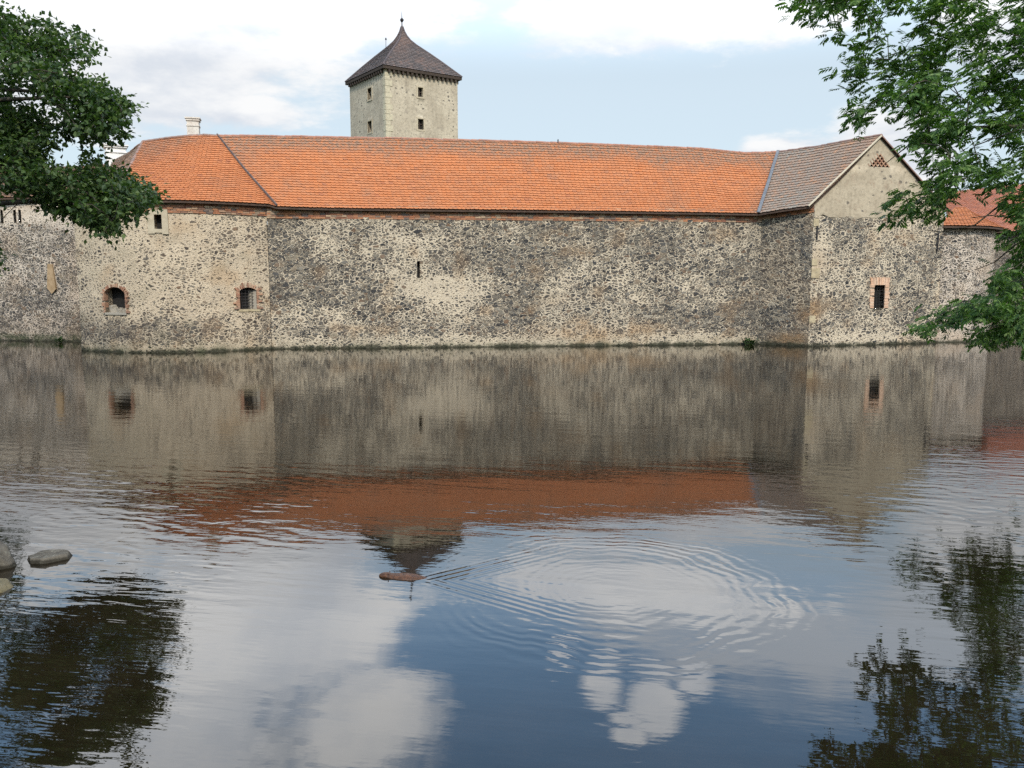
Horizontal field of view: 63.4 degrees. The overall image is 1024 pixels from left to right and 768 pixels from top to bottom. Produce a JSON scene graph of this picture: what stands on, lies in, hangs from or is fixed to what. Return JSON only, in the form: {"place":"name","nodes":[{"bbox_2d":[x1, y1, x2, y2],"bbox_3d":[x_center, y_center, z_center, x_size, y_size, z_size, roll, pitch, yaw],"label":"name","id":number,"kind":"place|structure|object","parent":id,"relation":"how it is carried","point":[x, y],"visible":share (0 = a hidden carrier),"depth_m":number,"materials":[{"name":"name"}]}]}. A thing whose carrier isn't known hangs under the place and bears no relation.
{"place":"outdoors","nodes":[
{"label":"outdoors","id":0,"kind":"place"},
{"bbox_2d":[345,16,462,138],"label":"stone tower","id":1,"kind":"structure","parent":0,"point":[402,84],"depth_m":66.79,"materials":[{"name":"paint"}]},
{"bbox_2d":[366,85,372,101],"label":"window","id":2,"kind":"structure","parent":1,"relation":"in","point":[367,88],"depth_m":66.88,"materials":[{"name":"stone"}]},
{"bbox_2d":[367,119,372,134],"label":"window","id":3,"kind":"structure","parent":1,"relation":"in","point":[370,120],"depth_m":67.30,"materials":[{"name":"stone"}]},
{"bbox_2d":[416,85,424,98],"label":"window","id":4,"kind":"structure","parent":1,"relation":"in","point":[418,88],"depth_m":66.50,"materials":[{"name":"stone"}]},
{"bbox_2d":[416,117,424,130],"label":"window","id":5,"kind":"structure","parent":1,"relation":"in","point":[419,122],"depth_m":66.81,"materials":[{"name":"stone"}]},
{"bbox_2d":[0,332,1023,767],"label":"water","id":6,"kind":"structure","parent":0,"point":[718,556],"depth_m":9.87,"materials":[{"name":"grey liquid"}]},
{"bbox_2d":[0,578,13,592],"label":"rock","id":7,"kind":"object","parent":6,"relation":"in","point":[5,584],"visible":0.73,"depth_m":8.88,"materials":[{"name":"beige stone"}]},
{"bbox_2d":[0,540,16,569],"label":"rock","id":8,"kind":"object","parent":6,"relation":"in","point":[7,560],"visible":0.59,"depth_m":9.54,"materials":[{"name":"grey stone"}]},
{"bbox_2d":[27,549,72,563],"bbox_3d":[-5.476,2.131,9.854,0.463,0.261,0.409,-6,10,-41],"label":"rock","id":9,"kind":"object","parent":6,"relation":"in","point":[47,556],"visible":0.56,"depth_m":9.76,"materials":[{"name":"grey stone"}]},
{"bbox_2d":[51,336,64,342],"bbox_3d":[-23.354,-2.248,42.711,0.731,0.434,0.446,0,7,0],"label":"wall weed","id":10,"kind":"object","parent":6,"relation":"in","point":[60,340],"depth_m":42.71,"materials":[{"name":"green plant"}]},
{"bbox_2d":[74,117,275,352],"bbox_3d":[-17.465,-7.272,40.241,7.296,12.220,12.391,-6,9,-39],"label":"round bastion","id":11,"kind":"object","parent":6,"relation":"in","point":[186,270],"visible":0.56,"depth_m":37.11,"materials":[{"name":"stone"}]},
{"bbox_2d":[101,284,129,314],"bbox_3d":[-17.576,-3.784,36.951,1.465,1.381,0.856,0,7,0],"label":"window","id":12,"kind":"structure","parent":11,"relation":"in","point":[119,307],"depth_m":37.00,"materials":[{"name":"stone"}]},
{"bbox_2d":[147,209,168,233],"bbox_3d":[-15.451,-7.094,36.306,0.855,1.062,0.433,-1,7,-6],"label":"window","id":13,"kind":"structure","parent":11,"relation":"in","point":[162,227],"depth_m":36.11,"materials":[{"name":"stone"}]},
{"bbox_2d":[233,282,262,311],"bbox_3d":[-12.251,-4.012,38.189,1.353,1.321,0.771,-5,9,-33],"label":"window","id":14,"kind":"structure","parent":11,"relation":"in","point":[247,300],"depth_m":38.12,"materials":[{"name":"stone"}]},
{"bbox_2d":[379,571,426,579],"bbox_3d":[-1.203,2.155,9.221,0.562,0.120,0.200,0,7,0],"label":"swimming animal","id":15,"kind":"object","parent":6,"relation":"in","point":[404,576],"visible":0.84,"depth_m":9.19},
{"bbox_2d":[741,338,758,344],"bbox_3d":[11.843,-2.076,41.255,0.938,0.460,0.528,0,7,0],"label":"wall weed","id":16,"kind":"object","parent":6,"relation":"in","point":[749,341],"depth_m":41.25,"materials":[{"name":"green plant"}]},
{"bbox_2d":[0,0,1023,215],"label":"sky","id":17,"kind":"structure","parent":0,"point":[713,74],"materials":[{"name":"white"}]},
{"bbox_3d":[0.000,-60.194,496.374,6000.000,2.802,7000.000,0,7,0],"label":"ground","id":18,"kind":"structure","parent":0,"visible":0},
{"bbox_2d":[0,143,137,341],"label":"range","id":19,"kind":"structure","parent":18,"relation":"on","point":[39,294],"depth_m":43.20,"materials":[{"name":"stone"}]},
{"bbox_2d":[0,0,170,275],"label":"broadleaf tree","id":20,"kind":"object","parent":18,"relation":"on","point":[97,202],"visible":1,"depth_m":18.60,"materials":[{"name":"green plant"}]},
{"bbox_2d":[217,133,775,348],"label":"castle range","id":21,"kind":"structure","parent":18,"relation":"on","point":[392,242],"depth_m":40.18,"materials":[{"name":"stone"}]},
{"bbox_2d":[757,134,947,345],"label":"gabled house","id":22,"kind":"structure","parent":18,"relation":"on","point":[837,268],"depth_m":40.63,"materials":[{"name":"stone"}]},
{"bbox_2d":[869,277,889,307],"bbox_3d":[18.128,-4.543,41.262,1.203,1.541,0.545,-2,8,-16],"label":"window","id":23,"kind":"structure","parent":22,"relation":"in","point":[876,282],"depth_m":41.11,"materials":[{"name":"stone"}]},
{"bbox_2d":[774,0,1023,361],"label":"ash tree","id":24,"kind":"object","parent":18,"relation":"on","point":[926,79],"visible":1,"depth_m":14.68,"materials":[{"name":"green plant"}]},
{"bbox_2d":[936,207,1004,341],"bbox_3d":[25.014,-5.742,45.212,2.864,7.922,9.366,5,9,33],"label":"bastion","id":25,"kind":"object","parent":18,"relation":"on","point":[963,249],"visible":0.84,"depth_m":42.55,"materials":[{"name":"stone"}]},
{"bbox_2d":[946,184,1023,332],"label":"range","id":26,"kind":"structure","parent":18,"relation":"on","point":[970,201],"depth_m":50.91,"materials":[{"name":"tile"}]}
]}

